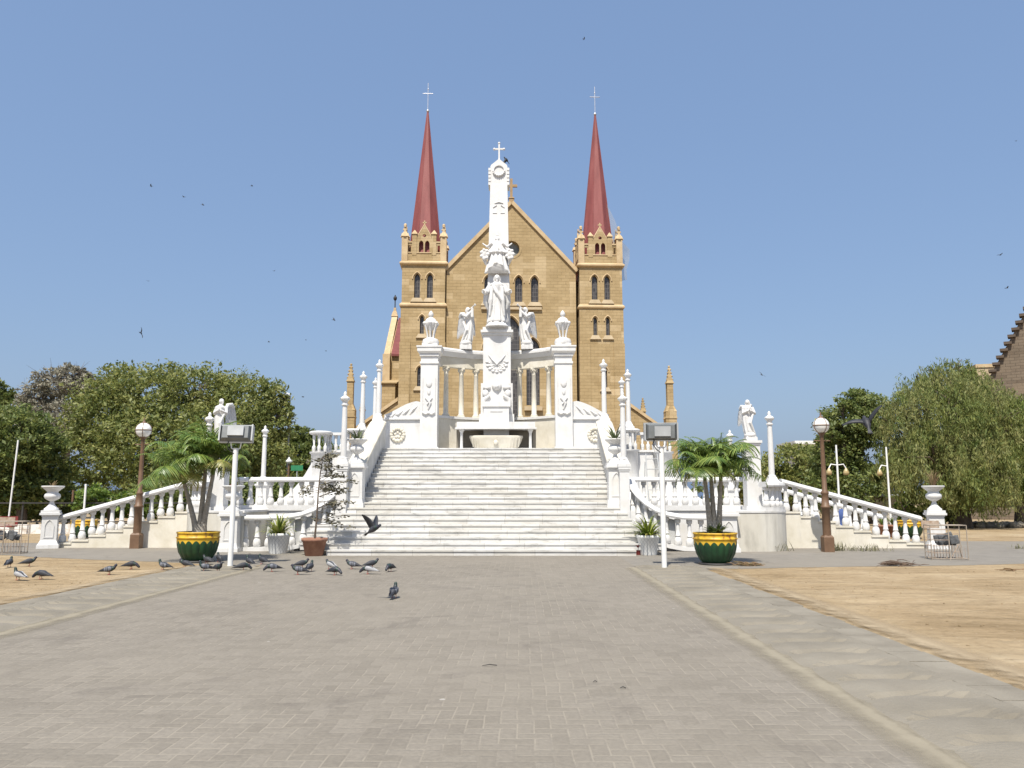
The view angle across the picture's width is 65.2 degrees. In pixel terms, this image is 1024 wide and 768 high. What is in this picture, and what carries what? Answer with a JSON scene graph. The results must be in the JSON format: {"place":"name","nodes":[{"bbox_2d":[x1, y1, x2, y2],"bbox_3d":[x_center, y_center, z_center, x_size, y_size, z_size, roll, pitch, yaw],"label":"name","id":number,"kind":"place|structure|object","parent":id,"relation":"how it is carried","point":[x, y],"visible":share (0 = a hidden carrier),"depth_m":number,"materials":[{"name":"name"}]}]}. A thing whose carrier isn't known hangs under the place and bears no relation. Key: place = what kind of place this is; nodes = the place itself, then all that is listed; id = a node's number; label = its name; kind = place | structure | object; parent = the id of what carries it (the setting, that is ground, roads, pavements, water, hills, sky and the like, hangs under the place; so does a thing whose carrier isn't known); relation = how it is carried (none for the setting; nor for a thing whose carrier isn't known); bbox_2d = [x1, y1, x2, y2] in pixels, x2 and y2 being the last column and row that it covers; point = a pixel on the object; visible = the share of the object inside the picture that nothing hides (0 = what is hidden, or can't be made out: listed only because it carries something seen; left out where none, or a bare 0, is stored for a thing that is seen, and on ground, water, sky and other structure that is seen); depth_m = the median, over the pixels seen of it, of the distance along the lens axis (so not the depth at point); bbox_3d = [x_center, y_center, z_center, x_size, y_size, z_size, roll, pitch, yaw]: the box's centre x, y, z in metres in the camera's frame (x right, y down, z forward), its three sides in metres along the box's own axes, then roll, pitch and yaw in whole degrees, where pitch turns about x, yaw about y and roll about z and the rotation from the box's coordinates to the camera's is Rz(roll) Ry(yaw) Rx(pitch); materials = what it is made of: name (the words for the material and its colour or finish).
{"place":"outdoors","nodes":[
{"label":"outdoors","id":0,"kind":"place"},
{"bbox_2d":[416,345,443,447],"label":"tall pier","id":1,"kind":"structure","parent":0,"point":[430,355],"depth_m":31.34,"materials":[{"name":"stone"}]},
{"bbox_2d":[422,311,438,344],"bbox_3d":[-3.251,-2.195,32.022,0.680,1.500,0.700,0,-8,1],"label":"flame urn","id":2,"kind":"object","parent":1,"relation":"on","point":[430,323],"visible":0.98,"depth_m":31.86,"materials":[{"name":"stone"}]},
{"bbox_2d":[0,555,940,767],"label":"paved path","id":3,"kind":"structure","parent":0,"point":[318,666],"depth_m":7.03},
{"bbox_2d":[0,567,258,635],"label":"sand strip","id":4,"kind":"object","parent":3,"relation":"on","point":[40,623],"visible":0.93,"depth_m":11.80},
{"bbox_2d":[301,537,327,555],"bbox_3d":[-5.566,4.587,22.523,0.730,0.500,0.725,0,-8,1],"label":"terracotta pot","id":5,"kind":"object","parent":3,"relation":"on","point":[312,546],"visible":0.99,"depth_m":22.27,"materials":[{"name":"ceramic"}]},
{"bbox_2d":[298,450,358,537],"bbox_3d":[-5.266,3.150,22.704,1.728,2.560,1.123,0,-8,1],"label":"sparse shrub","id":6,"kind":"object","parent":5,"relation":"on","point":[333,488],"visible":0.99,"depth_m":22.71,"materials":[{"name":"green plant"}]},
{"bbox_2d":[629,567,973,767],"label":"kerb","id":7,"kind":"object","parent":3,"relation":"on","point":[909,737],"visible":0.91,"depth_m":6.48,"materials":[{"name":"concrete"}]},
{"bbox_2d":[0,499,1023,689],"bbox_3d":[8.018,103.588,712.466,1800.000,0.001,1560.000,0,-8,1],"label":"ground","id":8,"kind":"structure","parent":0,"point":[998,637],"depth_m":14.05,"materials":[{"name":"sand"}]},
{"bbox_2d":[0,377,20,427],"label":"dark tree","id":9,"kind":"object","parent":8,"relation":"on","point":[6,395],"visible":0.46,"depth_m":67.44,"materials":[{"name":"green plant"}]},
{"bbox_2d":[0,400,79,523],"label":"round tree","id":10,"kind":"object","parent":8,"relation":"on","point":[41,446],"visible":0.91,"depth_m":41.56,"materials":[{"name":"green plant"}]},
{"bbox_2d":[0,479,86,523],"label":"bushy shrub","id":11,"kind":"object","parent":8,"relation":"on","point":[65,510],"visible":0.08,"depth_m":44.85,"materials":[{"name":"green plant"}]},
{"bbox_2d":[10,358,100,504],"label":"dry tree","id":12,"kind":"object","parent":8,"relation":"on","point":[51,404],"visible":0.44,"depth_m":63.73,"materials":[{"name":"grey plant"}]},
{"bbox_2d":[0,524,126,533],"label":"painted wall","id":13,"kind":"structure","parent":8,"relation":"on","point":[35,528],"depth_m":36.67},
{"bbox_2d":[0,567,177,602],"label":"dirt spill","id":14,"kind":"object","parent":8,"relation":"on","point":[66,588],"visible":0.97,"depth_m":14.57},
{"bbox_2d":[0,565,199,609],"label":"kerb","id":15,"kind":"structure","parent":8,"relation":"on","point":[53,596],"depth_m":13.71,"materials":[{"name":"concrete"}]},
{"bbox_2d":[68,482,158,523],"bbox_3d":[-19.785,6.146,39.883,4.402,2.562,3.500,0,-8,1],"label":"bushy shrub","id":16,"kind":"object","parent":8,"relation":"on","point":[96,493],"visible":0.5,"depth_m":39.63,"materials":[{"name":"green plant"}]},
{"bbox_2d":[0,502,254,523],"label":"rail fence","id":17,"kind":"object","parent":8,"relation":"on","point":[22,510],"visible":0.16,"depth_m":38.77,"materials":[{"name":"metal"}]},
{"bbox_2d":[0,564,257,631],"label":"gutter channel","id":18,"kind":"object","parent":8,"relation":"on","point":[13,617],"visible":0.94,"depth_m":12.80,"materials":[{"name":"concrete"}]},
{"bbox_2d":[218,424,254,565],"bbox_3d":[-6.651,2.643,19.096,0.800,3.378,0.453,1,-8,-7],"label":"floodlight pole","id":19,"kind":"object","parent":18,"relation":"on","point":[235,434],"visible":0.87,"depth_m":19.14,"materials":[{"name":"metal"}]},
{"bbox_2d":[55,358,297,515],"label":"broad tree","id":20,"kind":"object","parent":8,"relation":"on","point":[108,440],"visible":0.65,"depth_m":46.63,"materials":[{"name":"green plant"}]},
{"bbox_2d":[256,424,339,486],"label":"bushy tree","id":21,"kind":"object","parent":8,"relation":"on","point":[303,441],"visible":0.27,"depth_m":57.22,"materials":[{"name":"green plant"}]},
{"bbox_2d":[346,83,678,474],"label":"cathedral","id":22,"kind":"structure","parent":8,"relation":"on","point":[549,281],"depth_m":81.99,"materials":[{"name":"stone"}]},
{"bbox_2d":[709,442,856,515],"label":"tree","id":23,"kind":"object","parent":8,"relation":"on","point":[786,471],"visible":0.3,"depth_m":60.36,"materials":[{"name":"green plant"}]},
{"bbox_2d":[635,564,1023,767],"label":"paved strip","id":24,"kind":"object","parent":8,"relation":"on","point":[974,728],"visible":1,"depth_m":7.02,"materials":[{"name":"concrete"}]},
{"bbox_2d":[643,423,678,567],"bbox_3d":[3.495,2.572,18.553,0.800,3.366,0.405,-1,-8,4],"label":"floodlight pole","id":25,"kind":"object","parent":24,"relation":"on","point":[656,432],"visible":0.95,"depth_m":18.60,"materials":[{"name":"metal"}]},
{"bbox_2d":[796,387,894,523],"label":"dark tree","id":26,"kind":"object","parent":8,"relation":"on","point":[851,442],"visible":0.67,"depth_m":51.03,"materials":[{"name":"green plant"}]},
{"bbox_2d":[683,566,1023,708],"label":"kerb","id":27,"kind":"structure","parent":8,"relation":"on","point":[999,690],"depth_m":8.26,"materials":[{"name":"concrete"}]},
{"bbox_2d":[829,488,904,523],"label":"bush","id":28,"kind":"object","parent":8,"relation":"on","point":[870,520],"depth_m":51.16,"materials":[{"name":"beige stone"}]},
{"bbox_2d":[711,567,1023,680],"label":"dirt spill","id":29,"kind":"object","parent":8,"relation":"on","point":[949,651],"visible":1,"depth_m":9.63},
{"bbox_2d":[867,453,961,523],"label":"bushy shrub","id":30,"kind":"object","parent":8,"relation":"on","point":[947,517],"visible":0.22,"depth_m":44.66,"materials":[{"name":"green plant"}]},
{"bbox_2d":[869,358,1023,528],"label":"olive tree","id":31,"kind":"object","parent":8,"relation":"on","point":[966,448],"visible":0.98,"depth_m":42.57,"materials":[{"name":"green plant"}]},
{"bbox_2d":[970,306,1023,519],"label":"brown building","id":32,"kind":"structure","parent":8,"relation":"on","point":[1009,366],"depth_m":66.48,"materials":[{"name":"stone"}]},
{"bbox_2d":[973,521,1023,527],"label":"rubble","id":33,"kind":"object","parent":8,"relation":"on","point":[1008,524],"visible":0.73,"depth_m":43.97,"materials":[{"name":"concrete"}]},
{"bbox_2d":[989,397,1023,522],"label":"green tree","id":34,"kind":"object","parent":8,"relation":"on","point":[1016,517],"visible":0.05,"depth_m":45.79,"materials":[{"name":"green plant"}]},
{"bbox_2d":[0,541,1023,569],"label":"pavement","id":35,"kind":"structure","parent":0,"point":[989,552],"depth_m":22.24,"materials":[{"name":"concrete"}]},
{"bbox_2d":[0,517,29,553],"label":"wire stand","id":36,"kind":"object","parent":35,"relation":"on","point":[7,520],"visible":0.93,"depth_m":23.59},
{"bbox_2d":[36,510,61,548],"bbox_3d":[-15.086,4.737,26.112,0.635,1.220,0.635,4,-9,-23],"label":"end post","id":37,"kind":"object","parent":35,"relation":"on","point":[49,530],"visible":1,"depth_m":25.90,"materials":[{"name":"stone"}]},
{"bbox_2d":[41,486,64,509],"bbox_3d":[-15.086,3.743,26.254,0.690,0.790,0.690,0,-8,1],"label":"urn","id":38,"kind":"object","parent":37,"relation":"on","point":[52,495],"visible":0.98,"depth_m":26.11,"materials":[{"name":"stone"}]},
{"bbox_2d":[58,481,190,547],"bbox_3d":[-12.779,4.321,26.752,4.500,2.265,0.800,0,-8,1],"label":"balustrade","id":39,"kind":"object","parent":35,"relation":"on","point":[161,531],"visible":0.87,"depth_m":26.36,"materials":[{"name":"stone"}]},
{"bbox_2d":[129,418,151,548],"bbox_3d":[-12.155,3.214,26.162,0.516,4.250,0.516,0,-8,1],"label":"lamp post","id":40,"kind":"object","parent":35,"relation":"on","point":[143,430],"visible":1,"depth_m":26.02,"materials":[{"name":"brown metal"}]},
{"bbox_2d":[176,531,220,562],"bbox_3d":[-8.018,4.153,20.417,1.068,0.763,1.068,6,-10,-36],"label":"bowl planter","id":41,"kind":"object","parent":35,"relation":"on","point":[193,547],"visible":0.87,"depth_m":20.02,"materials":[{"name":"green ceramic"}]},
{"bbox_2d":[134,415,252,531],"bbox_3d":[-8.067,2.365,20.659,2.930,3.010,2.507,0,-8,1],"label":"palm tree","id":42,"kind":"object","parent":41,"relation":"in","point":[209,452],"visible":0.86,"depth_m":20.39,"materials":[{"name":"plant"}]},
{"bbox_2d":[121,472,297,513],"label":"bushy shrub","id":43,"kind":"object","parent":35,"relation":"on","point":[276,487],"visible":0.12,"depth_m":40.27,"materials":[{"name":"green plant"}]},
{"bbox_2d":[186,509,267,546],"bbox_3d":[-9.304,4.669,25.685,2.214,1.235,2.410,0,-8,1],"label":"bastion","id":44,"kind":"object","parent":35,"relation":"on","point":[214,522],"visible":0.4,"depth_m":25.03,"materials":[{"name":"stone"}]},
{"bbox_2d":[188,482,210,509],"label":"balustrade","id":45,"kind":"object","parent":44,"relation":"on","point":[195,497],"visible":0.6,"depth_m":24.95,"materials":[{"name":"stone"}]},
{"bbox_2d":[209,451,230,509],"bbox_3d":[-9.334,2.942,25.547,0.580,2.145,0.580,0,-8,1],"label":"pedestal","id":46,"kind":"object","parent":44,"relation":"on","point":[218,500],"visible":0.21,"depth_m":25.26,"materials":[{"name":"stone"}]},
{"bbox_2d":[213,399,236,434],"bbox_3d":[-9.345,1.212,25.976,0.547,1.442,0.809,0,-8,1],"label":"angel statue","id":47,"kind":"object","parent":46,"relation":"on","point":[221,411],"visible":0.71,"depth_m":25.79,"materials":[{"name":"stone"}]},
{"bbox_2d":[217,511,246,551],"bbox_3d":[-8.574,4.500,24.456,0.666,1.220,0.666,0,-8,1],"label":"bastion post","id":48,"kind":"object","parent":35,"relation":"on","point":[224,530],"visible":0.58,"depth_m":24.21,"materials":[{"name":"stone"}]},
{"bbox_2d":[266,533,290,553],"bbox_3d":[-6.877,4.689,23.552,0.708,0.590,0.708,0,-8,1],"label":"lattice pot","id":49,"kind":"object","parent":35,"relation":"on","point":[278,543],"visible":0.88,"depth_m":23.30,"materials":[{"name":"ceramic"}]},
{"bbox_2d":[250,514,300,536],"bbox_3d":[-6.897,4.141,23.568,1.553,0.667,1.479,0,-8,1],"label":"spiky plant","id":50,"kind":"object","parent":49,"relation":"in","point":[279,527],"visible":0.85,"depth_m":23.48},
{"bbox_2d":[242,485,336,550],"bbox_3d":[-7.005,4.056,24.866,3.542,2.215,0.723,1,-8,-9],"label":"balustrade","id":51,"kind":"object","parent":35,"relation":"on","point":[257,540],"visible":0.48,"depth_m":24.63,"materials":[{"name":"stone"}]},
{"bbox_2d":[266,509,356,532],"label":"terrace","id":52,"kind":"structure","parent":35,"relation":"on","point":[278,511],"depth_m":26.86,"materials":[{"name":"stone"}]},
{"bbox_2d":[236,477,336,508],"bbox_3d":[-7.476,3.687,27.086,3.800,1.055,0.380,0,-8,1],"label":"balustrade","id":53,"kind":"object","parent":52,"relation":"on","point":[280,499],"visible":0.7,"depth_m":26.98,"materials":[{"name":"stone"}]},
{"bbox_2d":[257,425,268,483],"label":"slender column","id":54,"kind":"structure","parent":53,"relation":"on","point":[265,431],"depth_m":32.98,"materials":[{"name":"stone"}]},
{"bbox_2d":[274,428,365,504],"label":"balustrade","id":55,"kind":"structure","parent":52,"relation":"on","point":[316,454],"depth_m":30.32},
{"bbox_2d":[336,466,349,518],"bbox_3d":[-5.337,3.625,25.151,0.378,2.050,0.378,0,-8,1],"label":"pedestal","id":56,"kind":"object","parent":52,"relation":"on","point":[344,496],"visible":0.54,"depth_m":25.07,"materials":[{"name":"stone"}]},
{"bbox_2d":[335,391,349,466],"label":"slender column","id":57,"kind":"structure","parent":56,"relation":"on","point":[343,458],"depth_m":25.37,"materials":[{"name":"stone"}]},
{"bbox_2d":[349,421,385,491],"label":"stair wall","id":58,"kind":"structure","parent":52,"relation":"on","point":[373,445],"depth_m":28.44,"materials":[{"name":"grey stone"}]},
{"bbox_2d":[356,371,366,429],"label":"slender column","id":59,"kind":"structure","parent":58,"relation":"on","point":[363,377],"depth_m":31.71,"materials":[{"name":"stone"}]},
{"bbox_2d":[372,359,383,420],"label":"slender column","id":60,"kind":"structure","parent":58,"relation":"on","point":[378,414],"depth_m":30.53,"materials":[{"name":"stone"}]},
{"bbox_2d":[294,496,335,550],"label":"curved wall","id":61,"kind":"structure","parent":35,"relation":"on","point":[308,523],"depth_m":24.80,"materials":[{"name":"grey stone"}]},
{"bbox_2d":[300,448,660,555],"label":"marble staircase","id":62,"kind":"structure","parent":35,"relation":"on","point":[485,502],"depth_m":25.08,"materials":[{"name":"stone"}]},
{"bbox_2d":[347,463,367,506],"bbox_3d":[-4.993,3.241,25.606,0.640,1.400,0.640,0,-8,1],"label":"stair post","id":63,"kind":"object","parent":62,"relation":"on","point":[356,495],"visible":0.84,"depth_m":25.37,"materials":[{"name":"stone"}]},
{"bbox_2d":[347,438,367,462],"bbox_3d":[-4.993,2.164,25.760,0.676,0.774,0.676,0,-8,1],"label":"urn","id":64,"kind":"object","parent":63,"relation":"on","point":[356,448],"visible":0.99,"depth_m":25.60,"materials":[{"name":"stone"}]},
{"bbox_2d":[384,401,419,447],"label":"flank wall","id":65,"kind":"structure","parent":62,"relation":"on","point":[403,426],"depth_m":31.30,"materials":[{"name":"stone"}]},
{"bbox_2d":[469,435,522,447],"bbox_3d":[-0.622,2.310,31.278,2.112,0.560,0.696,0,-8,1],"label":"sarcophagus","id":66,"kind":"object","parent":62,"relation":"on","point":[495,441],"visible":0.91,"depth_m":31.03,"materials":[{"name":"beige stone"}]},
{"bbox_2d":[455,422,536,447],"bbox_3d":[-0.620,2.074,31.483,3.160,1.085,1.100,0,-8,1],"label":"altar","id":67,"kind":"object","parent":62,"relation":"on","point":[525,430],"visible":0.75,"depth_m":31.09,"materials":[{"name":"stone"}]},
{"bbox_2d":[438,347,554,447],"bbox_3d":[-0.603,0.697,33.190,5.647,4.295,1.784,0,-8,1],"label":"colonnade","id":68,"kind":"object","parent":62,"relation":"on","point":[462,360],"visible":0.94,"depth_m":33.14,"materials":[{"name":"beige stone"}]},
{"bbox_2d":[457,304,475,349],"bbox_3d":[-1.929,-2.358,33.856,0.880,1.921,1.043,0,-8,1],"label":"angel statue","id":69,"kind":"object","parent":68,"relation":"on","point":[467,330],"visible":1,"depth_m":33.56,"materials":[{"name":"stone"}]},
{"bbox_2d":[517,304,536,349],"bbox_3d":[0.628,-2.362,33.828,0.880,1.921,1.043,0,-8,1],"label":"angel statue","id":70,"kind":"object","parent":68,"relation":"on","point":[525,328],"visible":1,"depth_m":33.54,"materials":[{"name":"stone"}]},
{"bbox_2d":[479,142,514,434],"bbox_3d":[-0.604,-3.879,33.325,1.461,13.393,2.060,0,-8,1],"label":"obelisk","id":71,"kind":"object","parent":62,"relation":"on","point":[497,392],"visible":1,"depth_m":32.61,"materials":[{"name":"stone"}]},
{"bbox_2d":[482,275,511,326],"bbox_3d":[-0.616,-3.418,32.712,1.234,2.177,0.812,0,-8,1],"label":"statue","id":72,"kind":"object","parent":71,"relation":"on","point":[496,289],"visible":1,"depth_m":32.55,"materials":[{"name":"stone"}]},
{"bbox_2d":[572,401,608,447],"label":"flank wall","id":73,"kind":"structure","parent":62,"relation":"on","point":[586,417],"depth_m":31.25,"materials":[{"name":"stone"}]},
{"bbox_2d":[604,463,618,507],"bbox_3d":[3.307,3.228,25.515,0.640,1.400,0.640,0,-8,1],"label":"stair post","id":74,"kind":"object","parent":62,"relation":"on","point":[612,486],"visible":0.73,"depth_m":25.28,"materials":[{"name":"stone"}]},
{"bbox_2d":[604,438,620,462],"bbox_3d":[3.307,2.151,25.669,0.676,0.774,0.676,0,-8,1],"label":"urn","id":75,"kind":"object","parent":74,"relation":"on","point":[614,449],"visible":0.84,"depth_m":25.50,"materials":[{"name":"stone"}]},
{"bbox_2d":[636,535,659,554],"bbox_3d":[3.905,4.615,22.925,0.672,0.560,0.672,0,-8,1],"label":"plant pot","id":76,"kind":"object","parent":35,"relation":"on","point":[648,545],"visible":0.89,"depth_m":22.68,"materials":[{"name":"ceramic"}]},
{"bbox_2d":[625,514,673,537],"bbox_3d":[3.883,4.079,23.026,1.589,0.694,1.650,0,-8,1],"label":"spiky plant","id":77,"kind":"object","parent":76,"relation":"in","point":[647,530],"visible":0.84,"depth_m":22.85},
{"bbox_2d":[635,500,675,550],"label":"curved wall","id":78,"kind":"structure","parent":35,"relation":"on","point":[671,526],"depth_m":24.68,"materials":[{"name":"grey stone"}]},
{"bbox_2d":[629,479,716,550],"bbox_3d":[5.304,4.037,24.731,3.542,2.215,0.723,-1,-8,10],"label":"balustrade","id":79,"kind":"object","parent":35,"relation":"on","point":[637,495],"visible":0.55,"depth_m":24.54,"materials":[{"name":"stone"}]},
{"bbox_2d":[614,509,741,546],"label":"terrace","id":80,"kind":"structure","parent":35,"relation":"on","point":[683,528],"depth_m":26.69,"materials":[{"name":"stone"}]},
{"bbox_2d":[596,421,620,481],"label":"stair wall","id":81,"kind":"structure","parent":80,"relation":"on","point":[603,445],"depth_m":28.64,"materials":[{"name":"grey stone"}]},
{"bbox_2d":[599,359,609,420],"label":"slender column","id":82,"kind":"structure","parent":81,"relation":"on","point":[603,365],"depth_m":30.44,"materials":[{"name":"stone"}]},
{"bbox_2d":[617,467,630,518],"bbox_3d":[3.522,3.621,25.052,0.378,2.030,0.378,0,-8,1],"label":"pedestal","id":83,"kind":"object","parent":80,"relation":"on","point":[624,493],"visible":0.66,"depth_m":24.95,"materials":[{"name":"stone"}]},
{"bbox_2d":[617,391,630,466],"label":"slender column","id":84,"kind":"structure","parent":83,"relation":"on","point":[623,460],"depth_m":25.28,"materials":[{"name":"stone"}]},
{"bbox_2d":[618,428,702,504],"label":"balustrade","id":85,"kind":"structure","parent":80,"relation":"on","point":[636,458],"depth_m":30.23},
{"bbox_2d":[629,477,742,508],"bbox_3d":[5.823,3.666,26.939,3.800,1.055,0.380,0,-8,1],"label":"balustrade","id":86,"kind":"object","parent":80,"relation":"on","point":[685,500],"visible":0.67,"depth_m":26.84,"materials":[{"name":"stone"}]},
{"bbox_2d":[693,532,737,565],"bbox_3d":[4.996,4.039,19.646,1.080,0.771,1.080,0,-8,-3],"label":"bowl planter","id":87,"kind":"object","parent":35,"relation":"on","point":[715,549],"visible":0.95,"depth_m":19.24,"materials":[{"name":"green ceramic"}]},
{"bbox_2d":[659,433,767,532],"bbox_3d":[4.975,2.512,19.893,2.676,2.501,2.680,0,-8,1],"label":"palm tree","id":88,"kind":"object","parent":87,"relation":"in","point":[719,459],"visible":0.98,"depth_m":19.68,"materials":[{"name":"plant"}]},
{"bbox_2d":[716,511,740,551],"bbox_3d":[6.525,4.476,24.290,0.666,1.220,0.666,0,-8,1],"label":"bastion post","id":89,"kind":"object","parent":35,"relation":"on","point":[729,518],"visible":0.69,"depth_m":24.07,"materials":[{"name":"stone"}]},
{"bbox_2d":[716,510,786,551],"bbox_3d":[7.623,4.642,25.499,2.214,1.235,2.410,0,-8,1],"label":"bastion","id":90,"kind":"object","parent":35,"relation":"on","point":[761,531],"visible":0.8,"depth_m":24.38,"materials":[{"name":"stone"}]},
{"bbox_2d":[739,440,762,509],"bbox_3d":[7.605,2.895,25.363,0.580,2.185,0.580,0,-8,1],"label":"pedestal","id":91,"kind":"object","parent":90,"relation":"on","point":[752,493],"visible":0.59,"depth_m":25.12,"materials":[{"name":"stone"}]},
{"bbox_2d":[738,400,757,439],"bbox_3d":[7.595,1.193,25.775,0.511,1.342,0.754,0,-8,1],"label":"angel statue","id":92,"kind":"object","parent":91,"relation":"on","point":[746,412],"visible":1,"depth_m":25.52,"materials":[{"name":"stone"}]},
{"bbox_2d":[759,482,784,510],"bbox_3d":[8.352,3.581,25.532,0.764,0.875,2.388,-3,-9,21],"label":"balustrade","id":93,"kind":"object","parent":90,"relation":"on","point":[772,499],"visible":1,"depth_m":24.73,"materials":[{"name":"stone"}]},
{"bbox_2d":[764,411,779,481],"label":"slender column","id":94,"kind":"structure","parent":93,"relation":"on","point":[769,419],"depth_m":26.20,"materials":[{"name":"stone"}]},
{"bbox_2d":[762,487,882,534],"bbox_3d":[11.151,4.687,29.309,4.500,2.265,0.800,0,-8,1],"label":"balustrade","id":95,"kind":"object","parent":35,"relation":"on","point":[839,505],"visible":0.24,"depth_m":29.03,"materials":[{"name":"stone"}]},
{"bbox_2d":[812,412,834,551],"bbox_3d":[9.547,2.972,24.470,0.516,4.250,0.516,0,-8,1],"label":"lamp post","id":96,"kind":"object","parent":35,"relation":"on","point":[820,425],"visible":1,"depth_m":24.33,"materials":[{"name":"brown metal"}]},
{"bbox_2d":[779,479,923,547],"bbox_3d":[11.119,4.284,26.488,4.500,2.265,0.800,0,-8,1],"label":"balustrade","id":97,"kind":"object","parent":35,"relation":"on","point":[805,530],"visible":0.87,"depth_m":26.10,"materials":[{"name":"stone"}]},
{"bbox_2d":[923,510,950,548],"bbox_3d":[13.673,4.692,25.795,0.635,1.220,0.635,-2,-8,16],"label":"end post","id":98,"kind":"object","parent":35,"relation":"on","point":[935,515],"visible":0.49,"depth_m":25.60,"materials":[{"name":"stone"}]},
{"bbox_2d":[921,486,944,509],"bbox_3d":[13.673,3.697,25.937,0.690,0.790,0.690,0,-8,1],"label":"urn","id":99,"kind":"object","parent":98,"relation":"on","point":[933,495],"visible":0.99,"depth_m":25.79,"materials":[{"name":"stone"}]},
{"bbox_2d":[921,521,968,559],"bbox_3d":[11.537,4.163,21.341,0.923,1.005,0.657,-1,-8,9],"label":"wire stand","id":100,"kind":"object","parent":35,"relation":"on","point":[930,524],"visible":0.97,"depth_m":21.40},
{"bbox_2d":[933,531,959,545],"bbox_3d":[11.538,4.111,21.276,0.576,0.373,0.304,-1,-8,9],"label":"bundle","id":101,"kind":"object","parent":100,"relation":"in","point":[943,540],"visible":0.91,"depth_m":21.19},
{"bbox_2d":[0,0,1023,498],"label":"sky","id":102,"kind":"structure","parent":0,"point":[821,199],"materials":[{"name":"blue"}]},
{"bbox_2d":[550,345,575,447],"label":"tall pier","id":103,"kind":"structure","parent":0,"point":[562,355],"depth_m":31.26,"materials":[{"name":"stone"}]},
{"bbox_2d":[554,310,570,344],"bbox_3d":[2.029,-2.204,31.964,0.680,1.500,0.700,0,-8,1],"label":"flame urn","id":104,"kind":"object","parent":103,"relation":"on","point":[562,323],"visible":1,"depth_m":31.78,"materials":[{"name":"stone"}]},
{"bbox_2d":[624,369,634,427],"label":"slender column","id":105,"kind":"structure","parent":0,"point":[628,375],"depth_m":31.60,"materials":[{"name":"stone"}]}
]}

